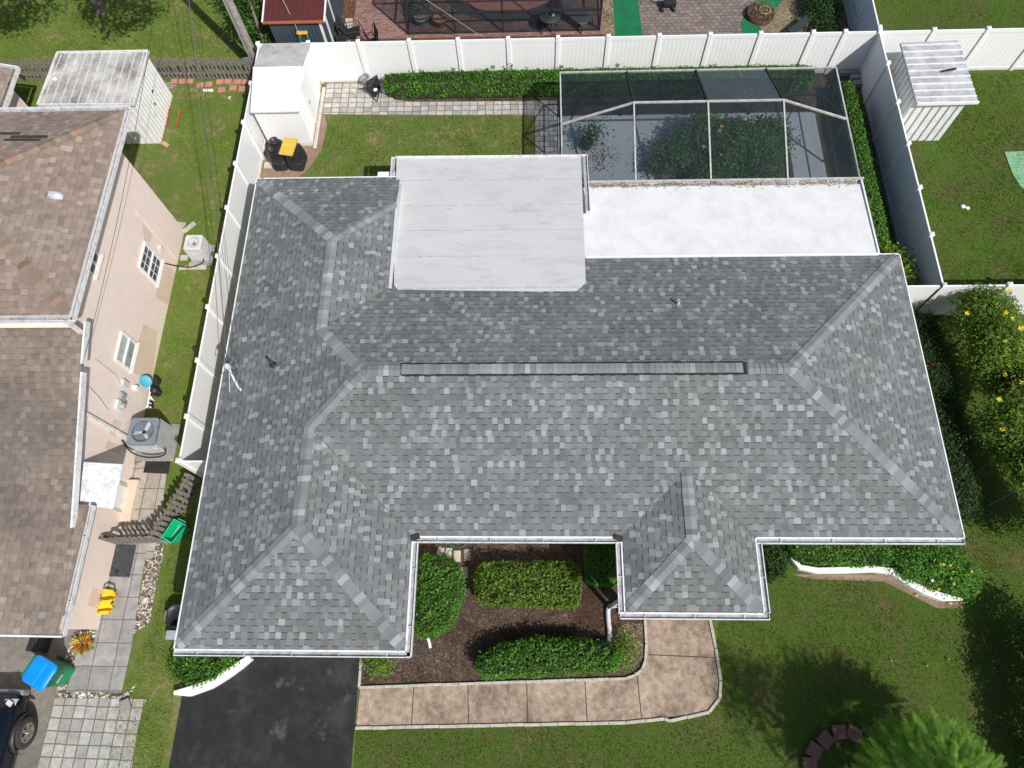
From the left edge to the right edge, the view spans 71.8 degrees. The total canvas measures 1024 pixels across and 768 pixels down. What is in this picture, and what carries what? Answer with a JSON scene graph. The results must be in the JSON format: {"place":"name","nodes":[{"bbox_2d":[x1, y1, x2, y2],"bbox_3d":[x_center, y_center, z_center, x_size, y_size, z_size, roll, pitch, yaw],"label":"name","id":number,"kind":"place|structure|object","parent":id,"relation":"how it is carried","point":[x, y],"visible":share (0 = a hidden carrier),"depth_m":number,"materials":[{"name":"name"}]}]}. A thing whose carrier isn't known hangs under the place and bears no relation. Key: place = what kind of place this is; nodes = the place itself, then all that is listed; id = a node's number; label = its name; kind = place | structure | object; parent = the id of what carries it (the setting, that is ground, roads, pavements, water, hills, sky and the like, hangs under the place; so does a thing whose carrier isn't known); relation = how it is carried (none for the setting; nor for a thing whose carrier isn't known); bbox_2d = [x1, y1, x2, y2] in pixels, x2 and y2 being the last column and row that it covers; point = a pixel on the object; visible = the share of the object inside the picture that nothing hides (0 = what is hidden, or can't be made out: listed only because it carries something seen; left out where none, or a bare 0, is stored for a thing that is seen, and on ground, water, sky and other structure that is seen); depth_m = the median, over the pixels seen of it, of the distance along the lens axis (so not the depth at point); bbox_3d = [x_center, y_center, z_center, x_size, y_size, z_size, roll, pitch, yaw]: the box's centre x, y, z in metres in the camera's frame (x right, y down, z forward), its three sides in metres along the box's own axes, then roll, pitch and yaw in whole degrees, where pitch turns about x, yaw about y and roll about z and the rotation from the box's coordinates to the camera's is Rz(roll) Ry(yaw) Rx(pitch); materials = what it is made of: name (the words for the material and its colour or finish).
{"place":"outdoors","nodes":[
{"label":"outdoors","id":0,"kind":"place"},
{"bbox_2d":[0,629,75,767],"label":"neighbour driveway","id":1,"kind":"structure","parent":0,"point":[15,658],"depth_m":19.33,"materials":[{"name":"concrete"}]},
{"bbox_2d":[0,689,37,767],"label":"parked suv","id":2,"kind":"object","parent":1,"relation":"on","point":[18,728],"visible":1,"depth_m":18.19,"materials":[{"name":"black paint"}]},
{"bbox_2d":[21,655,74,690],"bbox_3d":[-12.300,7.679,18.853,0.802,1.098,0.710,24,71,11],"label":"wheelie bin","id":3,"kind":"object","parent":1,"relation":"on","point":[40,672],"visible":1,"depth_m":18.43,"materials":[{"name":"blue plastic"}]},
{"bbox_2d":[25,637,51,652],"bbox_3d":[-13.051,7.167,19.507,0.460,0.320,0.420,5,68,4],"label":"wheelie bin","id":4,"kind":"object","parent":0,"point":[39,644],"visible":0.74,"depth_m":19.39,"materials":[{"name":"black plastic"}]},
{"bbox_2d":[0,0,268,76],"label":"grass","id":5,"kind":"structure","parent":0,"point":[88,31],"depth_m":28.43,"materials":[{"name":"plant"}]},
{"bbox_2d":[118,461,165,558],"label":"side patio","id":6,"kind":"structure","parent":0,"point":[148,509],"depth_m":21.04,"materials":[{"name":"concrete"}]},
{"bbox_2d":[98,532,163,544],"bbox_3d":[-10.858,4.403,20.169,1.391,1.043,0.133,-3,68,1],"label":"picket fence","id":7,"kind":"object","parent":6,"relation":"on","point":[128,540],"visible":0.96,"depth_m":20.03,"materials":[{"name":"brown wood"}]},
{"bbox_2d":[143,461,170,473],"bbox_3d":[-10.773,2.487,21.479,0.775,0.020,0.493,0,68,2],"label":"door mat","id":8,"kind":"object","parent":6,"relation":"on","point":[161,467],"depth_m":21.45,"materials":[{"name":"black plastic"}]},
{"bbox_2d":[169,657,359,767],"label":"driveway","id":9,"kind":"structure","parent":0,"point":[278,712],"depth_m":18.75,"materials":[{"name":"asphalt"}]},
{"bbox_2d":[322,82,534,114],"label":"back paving","id":10,"kind":"structure","parent":0,"point":[346,98],"depth_m":26.43,"materials":[{"name":"stone"}]},
{"bbox_2d":[359,73,380,101],"bbox_3d":[-5.257,-11.196,26.506,0.954,0.599,0.651,35,73,15],"label":"patio chair","id":11,"kind":"object","parent":10,"relation":"on","point":[372,83],"visible":1,"depth_m":26.46,"materials":[{"name":"black plastic"}]},
{"bbox_2d":[352,0,604,38],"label":"pink patio","id":12,"kind":"structure","parent":0,"point":[386,17],"depth_m":28.05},
{"bbox_2d":[336,15,364,40],"bbox_3d":[-6.212,-13.672,27.364,0.924,1.061,0.615,-7,68,-1],"label":"patio chair","id":13,"kind":"object","parent":12,"relation":"on","point":[349,33],"visible":0.86,"depth_m":27.33,"materials":[{"name":"black plastic"}]},
{"bbox_2d":[410,0,596,31],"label":"pool deck","id":14,"kind":"structure","parent":12,"relation":"on","point":[473,24],"depth_m":27.90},
{"bbox_2d":[400,0,602,34],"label":"pool cage","id":15,"kind":"object","parent":14,"relation":"on","point":[502,11],"visible":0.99,"depth_m":27.05,"materials":[{"name":"brown metal"}]},
{"bbox_2d":[445,0,563,22],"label":"pool border","id":16,"kind":"object","parent":14,"relation":"on","point":[459,5],"visible":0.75,"depth_m":28.06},
{"bbox_2d":[461,0,549,10],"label":"pool coping","id":17,"kind":"object","parent":16,"relation":"on","point":[487,5],"visible":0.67,"depth_m":28.24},
{"bbox_2d":[539,7,560,35],"bbox_3d":[1.458,-13.963,27.351,0.860,0.712,0.860,0,68,2],"label":"patio table","id":18,"kind":"object","parent":14,"relation":"on","point":[544,18],"visible":0.88,"depth_m":27.00,"materials":[{"name":"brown metal"}]},
{"bbox_2d":[560,0,592,33],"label":"lounge chair","id":19,"kind":"object","parent":14,"relation":"on","point":[581,17],"visible":0.95,"depth_m":27.40,"materials":[{"name":"brown metal"}]},
{"bbox_2d":[0,0,1023,767],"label":"ground","id":20,"kind":"structure","parent":0,"point":[160,172],"depth_m":25.79,"materials":[{"name":"plant"}]},
{"bbox_2d":[37,698,145,767],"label":"drive pavers","id":21,"kind":"object","parent":20,"relation":"on","point":[80,732],"visible":1,"depth_m":18.75,"materials":[{"name":"stone"}]},
{"bbox_2d":[0,63,183,637],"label":"pink house","id":22,"kind":"structure","parent":20,"relation":"on","point":[69,489],"depth_m":18.83,"materials":[{"name":"paint"}]},
{"bbox_2d":[89,250,103,279],"bbox_3d":[-11.582,-3.403,19.455,0.120,0.771,0.820,0,68,2],"label":"window","id":23,"kind":"structure","parent":22,"relation":"in","point":[97,261],"depth_m":19.69,"materials":[{"name":"white paint"}]},
{"bbox_2d":[109,481,126,512],"bbox_3d":[-11.538,3.071,20.190,0.045,2.050,0.850,0,68,2],"label":"door","id":24,"kind":"structure","parent":22,"relation":"in","point":[122,489],"depth_m":20.77,"materials":[{"name":"white paint"}]},
{"bbox_2d":[114,331,139,373],"bbox_3d":[-11.515,-0.962,21.141,0.120,0.931,1.040,0,68,2],"label":"window","id":25,"kind":"structure","parent":22,"relation":"in","point":[127,349],"depth_m":21.15,"materials":[{"name":"glass"}]},
{"bbox_2d":[138,242,164,287],"bbox_3d":[-11.481,-3.806,22.508,0.120,1.191,1.020,0,68,2],"label":"window","id":26,"kind":"structure","parent":22,"relation":"in","point":[150,263],"depth_m":22.50,"materials":[{"name":"white paint"}]},
{"bbox_2d":[56,630,135,698],"bbox_3d":[-11.288,7.715,19.396,2.232,0.001,1.828,0,68,2],"label":"shell edge","id":27,"kind":"object","parent":20,"relation":"on","point":[61,692],"visible":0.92,"depth_m":19.15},
{"bbox_2d":[69,630,93,656],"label":"croton plant","id":28,"kind":"object","parent":27,"relation":"on","point":[77,641],"visible":1,"depth_m":19.43,"materials":[{"name":"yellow plant"}]},
{"bbox_2d":[66,543,147,691],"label":"side walk","id":29,"kind":"structure","parent":20,"relation":"on","point":[102,666],"depth_m":19.60,"materials":[{"name":"concrete"}]},
{"bbox_2d":[109,545,136,576],"bbox_3d":[-11.241,5.104,20.430,0.612,0.020,0.911,0,68,2],"label":"door mat","id":30,"kind":"object","parent":29,"relation":"on","point":[122,561],"depth_m":20.42,"materials":[{"name":"rubber"}]},
{"bbox_2d":[0,57,254,80],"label":"picket fence","id":31,"kind":"object","parent":20,"relation":"on","point":[248,61],"visible":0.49,"depth_m":26.82,"materials":[{"name":"brown wood"}]},
{"bbox_2d":[133,542,162,633],"bbox_3d":[-10.365,5.777,20.149,0.515,0.001,2.589,0,68,2],"label":"shell strip","id":32,"kind":"object","parent":20,"relation":"on","point":[149,583],"visible":0.88,"depth_m":20.14,"materials":[{"name":"gravel"}]},
{"bbox_2d":[126,418,180,460],"bbox_3d":[-10.887,1.634,21.357,1.180,0.922,1.200,0,68,2],"label":"air conditioner","id":33,"kind":"object","parent":20,"relation":"on","point":[150,437],"visible":0.99,"depth_m":21.14,"materials":[{"name":"grey metal"}]},
{"bbox_2d":[146,377,161,408],"bbox_3d":[-11.198,0.306,22.139,0.313,0.409,0.988,0,68,2],"label":"pump unit","id":34,"kind":"object","parent":20,"relation":"on","point":[155,390],"visible":1,"depth_m":22.09,"materials":[{"name":"black plastic"}]},
{"bbox_2d":[164,604,180,627],"bbox_3d":[-9.183,6.435,19.585,0.670,0.450,0.620,0,68,2],"label":"black bin","id":35,"kind":"object","parent":20,"relation":"on","point":[172,612],"visible":0.61,"depth_m":19.50,"materials":[{"name":"plastic"}]},
{"bbox_2d":[146,473,201,543],"bbox_3d":[-9.790,3.583,20.464,0.133,1.042,2.035,22,70,11],"label":"picket fence","id":36,"kind":"object","parent":20,"relation":"on","point":[174,502],"visible":0.95,"depth_m":20.39,"materials":[{"name":"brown wood"}]},
{"bbox_2d":[161,518,189,543],"bbox_3d":[-9.658,4.292,20.396,0.395,0.520,0.764,24,71,11],"label":"recycling tub","id":37,"kind":"object","parent":20,"relation":"on","point":[176,531],"visible":1,"depth_m":20.39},
{"bbox_2d":[104,85,248,767],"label":"grass","id":38,"kind":"structure","parent":20,"relation":"on","point":[169,714],"depth_m":23.41,"materials":[{"name":"plant"}]},
{"bbox_2d":[37,50,172,143],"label":"storage shed","id":39,"kind":"structure","parent":38,"relation":"on","point":[97,78],"depth_m":24.95,"materials":[{"name":"white paint"}]},
{"bbox_2d":[183,235,215,265],"bbox_3d":[-10.590,-4.547,23.936,0.750,0.762,0.800,0,68,2],"label":"air conditioner","id":40,"kind":"object","parent":20,"relation":"on","point":[197,248],"visible":1,"depth_m":23.77,"materials":[{"name":"white metal"}]},
{"bbox_2d":[165,647,241,689],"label":"corner groundcover","id":41,"kind":"object","parent":20,"relation":"on","point":[193,668],"visible":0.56,"depth_m":18.99,"materials":[{"name":"green plant"}]},
{"bbox_2d":[174,657,253,695],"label":"painted curb","id":42,"kind":"structure","parent":20,"relation":"on","point":[221,679],"depth_m":18.95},
{"bbox_2d":[175,46,266,477],"bbox_3d":[-9.136,-4.656,23.292,0.144,1.942,15.488,0,68,2],"label":"vinyl fence","id":43,"kind":"object","parent":20,"relation":"on","point":[209,359],"visible":0.63,"depth_m":22.35,"materials":[{"name":"plastic"}]},
{"bbox_2d":[222,0,256,64],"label":"utility pole","id":44,"kind":"object","parent":20,"relation":"on","point":[240,27],"depth_m":25.30,"materials":[{"name":"brown wood"}]},
{"bbox_2d":[188,0,226,362],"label":"overhead wire","id":45,"kind":"object","parent":44,"relation":"attached to","point":[211,184],"visible":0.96,"depth_m":19.79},
{"bbox_2d":[218,0,275,43],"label":"back tree","id":46,"kind":"object","parent":20,"relation":"on","point":[247,11],"visible":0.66,"depth_m":26.36,"materials":[{"name":"green plant"}]},
{"bbox_2d":[261,114,326,177],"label":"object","id":47,"kind":"structure","parent":20,"relation":"on","point":[312,153],"depth_m":25.73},
{"bbox_2d":[267,137,288,170],"bbox_3d":[-8.336,-8.218,25.209,0.538,0.950,0.817,0,68,2],"label":"plastic barrel","id":48,"kind":"object","parent":47,"relation":"on","point":[278,161],"visible":0.84,"depth_m":24.93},
{"bbox_2d":[250,43,320,145],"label":"vinyl shed","id":49,"kind":"structure","parent":47,"relation":"on","point":[285,92],"depth_m":24.67,"materials":[{"name":"white plastic"}]},
{"bbox_2d":[302,56,320,122],"bbox_3d":[-7.279,-10.683,25.690,0.060,1.800,1.450,0,68,2],"label":"door","id":50,"kind":"structure","parent":49,"relation":"in","point":[311,91],"depth_m":25.59,"materials":[{"name":"white plastic"}]},
{"bbox_2d":[285,143,306,170],"bbox_3d":[-7.733,-8.131,25.277,0.562,0.720,0.749,5,68,4],"label":"plastic barrel","id":51,"kind":"object","parent":47,"relation":"on","point":[297,161],"visible":0.84,"depth_m":25.11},
{"bbox_2d":[279,137,297,155],"bbox_3d":[-7.825,-8.292,24.765,0.508,0.114,0.731,9,69,6],"label":"crate lid","id":52,"kind":"object","parent":51,"relation":"on","point":[288,146],"visible":1,"depth_m":24.76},
{"bbox_2d":[261,0,352,42],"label":"blue shed","id":53,"kind":"structure","parent":20,"relation":"on","point":[316,19],"depth_m":25.43,"materials":[{"name":"wood"}]},
{"bbox_2d":[340,0,355,38],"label":"litter bed side","id":54,"kind":"object","parent":20,"relation":"on","point":[348,9],"visible":0.33,"depth_m":28.43,"materials":[{"name":"orange plant"}]},
{"bbox_2d":[305,115,533,176],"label":"grass","id":55,"kind":"structure","parent":20,"relation":"on","point":[372,147],"depth_m":25.82,"materials":[{"name":"plant"}]},
{"bbox_2d":[351,34,604,41],"bbox_3d":[-1.305,-12.630,27.271,10.250,0.001,2.050,0,68,2],"label":"litter bed","id":56,"kind":"object","parent":20,"relation":"on","point":[504,37],"visible":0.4,"depth_m":27.62,"materials":[{"name":"plant"}]},
{"bbox_2d":[358,620,647,688],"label":"garden curb","id":57,"kind":"structure","parent":20,"relation":"on","point":[510,682],"depth_m":18.86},
{"bbox_2d":[361,543,645,685],"bbox_3d":[-0.201,6.226,19.602,7.700,0.001,4.040,0,68,2],"label":"garden bed","id":58,"kind":"object","parent":20,"relation":"on","point":[452,654],"visible":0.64,"depth_m":19.41,"materials":[{"name":"brown soil"}]},
{"bbox_2d":[357,658,399,681],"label":"bush","id":59,"kind":"object","parent":58,"relation":"on","point":[381,665],"visible":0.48,"depth_m":18.79,"materials":[{"name":"green plant"}]},
{"bbox_2d":[414,553,466,640],"bbox_3d":[-2.008,5.760,19.268,1.496,1.111,2.350,0,68,2],"label":"garden bush","id":60,"kind":"object","parent":58,"relation":"on","point":[439,590],"visible":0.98,"depth_m":19.02,"materials":[{"name":"green plant"}]},
{"bbox_2d":[473,559,582,610],"bbox_3d":[0.432,5.483,19.345,3.033,1.017,1.367,0,68,2],"label":"garden hedge","id":61,"kind":"object","parent":58,"relation":"on","point":[533,584],"visible":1,"depth_m":19.12,"materials":[{"name":"green plant"}]},
{"bbox_2d":[461,586,606,640],"bbox_3d":[0.727,6.540,19.436,4.123,0.001,1.164,-13,68,-3],"label":"litter patch","id":62,"kind":"object","parent":58,"relation":"on","point":[590,613],"visible":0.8,"depth_m":19.38,"materials":[{"name":"brown plant"}]},
{"bbox_2d":[474,634,623,680],"bbox_3d":[0.936,7.210,18.673,4.033,0.932,1.203,0,68,2],"label":"garden hedge","id":63,"kind":"object","parent":58,"relation":"on","point":[548,655],"visible":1,"depth_m":18.48,"materials":[{"name":"green plant"}]},
{"bbox_2d":[583,544,616,587],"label":"garden hedge","id":64,"kind":"object","parent":58,"relation":"on","point":[599,560],"visible":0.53,"depth_m":19.27,"materials":[{"name":"green plant"}]},
{"bbox_2d":[610,624,641,675],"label":"thin shrub","id":65,"kind":"object","parent":58,"relation":"on","point":[626,662],"visible":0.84,"depth_m":18.75,"materials":[{"name":"green plant"}]},
{"bbox_2d":[618,622,642,668],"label":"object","id":66,"kind":"object","parent":58,"relation":"on","point":[637,628],"visible":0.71,"depth_m":19.21,"materials":[{"name":"brown plant"}]},
{"bbox_2d":[356,620,718,725],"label":"walkway","id":67,"kind":"structure","parent":20,"relation":"on","point":[672,686],"depth_m":18.72,"materials":[{"name":"concrete"}]},
{"bbox_2d":[355,620,721,729],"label":"walkway curb","id":68,"kind":"structure","parent":20,"relation":"on","point":[714,704],"depth_m":18.46,"materials":[{"name":"concrete"}]},
{"bbox_2d":[255,28,882,83],"bbox_3d":[1.881,-11.939,25.850,22.114,1.942,0.144,0,68,2],"label":"vinyl fence","id":69,"kind":"object","parent":20,"relation":"on","point":[357,59],"visible":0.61,"depth_m":25.63,"materials":[{"name":"plastic"}]},
{"bbox_2d":[173,154,965,657],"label":"grey roof house","id":70,"kind":"structure","parent":20,"relation":"on","point":[689,400],"depth_m":18.15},
{"bbox_2d":[589,176,857,189],"bbox_3d":[6.500,-6.195,21.898,8.368,0.085,0.494,0,68,2],"label":"leaf debris","id":71,"kind":"object","parent":70,"relation":"on","point":[745,183],"visible":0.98,"depth_m":21.89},
{"bbox_2d":[603,0,614,35],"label":"gravel strip","id":72,"kind":"object","parent":20,"relation":"on","point":[608,14],"depth_m":27.80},
{"bbox_2d":[613,0,641,35],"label":"carpet strip","id":73,"kind":"object","parent":20,"relation":"on","point":[627,20],"depth_m":27.76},
{"bbox_2d":[761,0,846,32],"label":"gravel yard","id":74,"kind":"structure","parent":20,"relation":"on","point":[789,15],"depth_m":27.48,"materials":[{"name":"gravel"}]},
{"bbox_2d":[799,0,848,31],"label":"dark shrub","id":75,"kind":"object","parent":74,"relation":"on","point":[825,20],"visible":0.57,"depth_m":26.74,"materials":[{"name":"green plant"}]},
{"bbox_2d":[841,0,882,30],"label":"vinyl fence","id":76,"kind":"object","parent":20,"relation":"on","point":[866,19],"visible":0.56,"depth_m":26.08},
{"bbox_2d":[860,33,947,285],"bbox_3d":[12.815,-7.217,23.549,0.144,1.942,10.158,0,68,2],"label":"vinyl fence","id":77,"kind":"object","parent":20,"relation":"on","point":[903,188],"visible":0.91,"depth_m":23.54,"materials":[{"name":"plastic"}]},
{"bbox_2d":[907,282,1023,314],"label":"vinyl fence","id":78,"kind":"object","parent":20,"relation":"on","point":[933,298],"visible":0.41,"depth_m":21.34,"materials":[{"name":"plastic"}]},
{"bbox_2d":[535,100,557,154],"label":"side paving","id":79,"kind":"structure","parent":0,"point":[545,127],"depth_m":25.83,"materials":[{"name":"stone"}]},
{"bbox_2d":[394,73,865,116],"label":"hedge soil","id":80,"kind":"structure","parent":0,"point":[584,107],"depth_m":26.08,"materials":[{"name":"brown soil"}]},
{"bbox_2d":[381,62,815,99],"bbox_3d":[3.113,-11.183,25.973,15.903,1.066,0.954,0,68,2],"label":"box hedge","id":81,"kind":"object","parent":80,"relation":"on","point":[500,83],"visible":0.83,"depth_m":25.86,"materials":[{"name":"green plant"}]},
{"bbox_2d":[353,315,1023,767],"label":"lawn","id":82,"kind":"structure","parent":0,"point":[815,717],"depth_m":18.61,"materials":[{"name":"green plant"}]},
{"bbox_2d":[762,544,790,583],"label":"front bush","id":83,"kind":"object","parent":82,"relation":"on","point":[775,556],"visible":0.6,"depth_m":19.38,"materials":[{"name":"green plant"}]},
{"bbox_2d":[801,724,862,767],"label":"brick ring","id":84,"kind":"object","parent":82,"relation":"on","point":[824,739],"visible":1,"depth_m":18.01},
{"bbox_2d":[786,544,895,568],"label":"front hedge","id":85,"kind":"object","parent":82,"relation":"on","point":[855,556],"visible":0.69,"depth_m":19.30,"materials":[{"name":"green plant"}]},
{"bbox_2d":[787,549,962,601],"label":"painted curb","id":86,"kind":"structure","parent":82,"relation":"on","point":[935,595],"depth_m":19.47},
{"bbox_2d":[793,574,963,607],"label":"curb mulch","id":87,"kind":"object","parent":82,"relation":"on","point":[888,579],"visible":1,"depth_m":19.57,"materials":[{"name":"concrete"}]},
{"bbox_2d":[844,704,1007,767],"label":"poinciana tree","id":88,"kind":"object","parent":82,"relation":"on","point":[958,752],"visible":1,"depth_m":16.22,"materials":[{"name":"green plant"}]},
{"bbox_2d":[888,545,993,603],"bbox_3d":[11.642,4.897,19.233,2.694,0.802,2.061,0,68,2],"label":"corner shrub","id":89,"kind":"object","parent":82,"relation":"on","point":[939,560],"visible":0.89,"depth_m":19.11,"materials":[{"name":"green plant"}]},
{"bbox_2d":[913,309,985,524],"bbox_3d":[12.330,0.927,20.661,1.680,1.214,6.898,0,68,2],"label":"ixora hedge","id":90,"kind":"object","parent":82,"relation":"on","point":[950,419],"visible":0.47,"depth_m":20.29,"materials":[{"name":"green plant"}]},
{"bbox_2d":[938,280,1023,546],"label":"allamanda shrub","id":91,"kind":"object","parent":82,"relation":"on","point":[994,339],"visible":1,"depth_m":19.67,"materials":[{"name":"green plant"}]},
{"bbox_2d":[558,112,826,187],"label":"cage floor","id":92,"kind":"structure","parent":0,"point":[807,162],"depth_m":25.43,"materials":[{"name":"concrete"}]},
{"bbox_2d":[570,107,614,151],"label":"potted plant","id":93,"kind":"object","parent":92,"relation":"on","point":[587,143],"visible":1,"depth_m":24.65,"materials":[{"name":"green plant"}]},
{"bbox_2d":[558,66,863,182],"bbox_3d":[6.262,-8.217,23.574,9.305,2.998,4.785,0,68,2],"label":"pool cage","id":94,"kind":"object","parent":92,"relation":"on","point":[751,94],"visible":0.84,"depth_m":22.92,"materials":[{"name":"metal"}]},
{"bbox_2d":[638,103,801,178],"bbox_3d":[7.130,-8.065,24.089,5.295,1.965,3.637,12,69,7],"label":"hibiscus shrub","id":95,"kind":"object","parent":92,"relation":"on","point":[758,143],"visible":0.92,"depth_m":23.78,"materials":[{"name":"green plant"}]},
{"bbox_2d":[654,138,793,179],"bbox_3d":[7.421,-7.866,24.992,4.877,0.001,2.167,0,68,2],"label":"planting bed","id":96,"kind":"object","parent":92,"relation":"on","point":[678,175],"visible":0.11,"depth_m":24.85,"materials":[{"name":"green plant"}]},
{"bbox_2d":[638,0,754,35],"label":"brown patio","id":97,"kind":"structure","parent":0,"point":[691,17],"depth_m":27.67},
{"bbox_2d":[741,0,781,33],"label":"carpet path","id":98,"kind":"structure","parent":0,"point":[748,26],"depth_m":27.42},
{"bbox_2d":[742,0,780,25],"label":"gravel planter","id":99,"kind":"object","parent":98,"relation":"on","point":[760,13],"visible":1,"depth_m":27.32,"materials":[{"name":"stone"}]},
{"bbox_2d":[816,116,896,250],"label":"side soil","id":100,"kind":"structure","parent":0,"point":[830,164],"depth_m":25.03,"materials":[{"name":"brown soil"}]},
{"bbox_2d":[830,79,894,252],"bbox_3d":[11.905,-7.359,24.122,0.976,1.048,7.431,0,68,2],"label":"side hedge","id":101,"kind":"object","parent":100,"relation":"on","point":[862,145],"visible":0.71,"depth_m":24.16,"materials":[{"name":"green plant"}]},
{"bbox_2d":[877,233,924,303],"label":"schefflera bush","id":102,"kind":"object","parent":100,"relation":"on","point":[890,248],"visible":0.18,"depth_m":22.05,"materials":[{"name":"green plant"}]},
{"bbox_2d":[842,0,1023,284],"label":"lawn","id":103,"kind":"structure","parent":0,"point":[939,177],"depth_m":24.69,"materials":[{"name":"green plant"}]},
{"bbox_2d":[890,40,979,140],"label":"metal shed","id":104,"kind":"structure","parent":103,"relation":"on","point":[933,96],"depth_m":23.75,"materials":[{"name":"white paint"}]},
{"bbox_2d":[881,26,1023,70],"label":"vinyl fence","id":105,"kind":"object","parent":103,"relation":"on","point":[989,48],"visible":0.66,"depth_m":25.09,"materials":[{"name":"plastic"}]},
{"bbox_2d":[1004,151,1023,188],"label":"ground sheet","id":106,"kind":"object","parent":103,"relation":"on","point":[1012,161],"visible":1,"depth_m":24.56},
{"bbox_2d":[875,0,1023,30],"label":"grass","id":107,"kind":"structure","parent":0,"point":[906,14],"depth_m":27.28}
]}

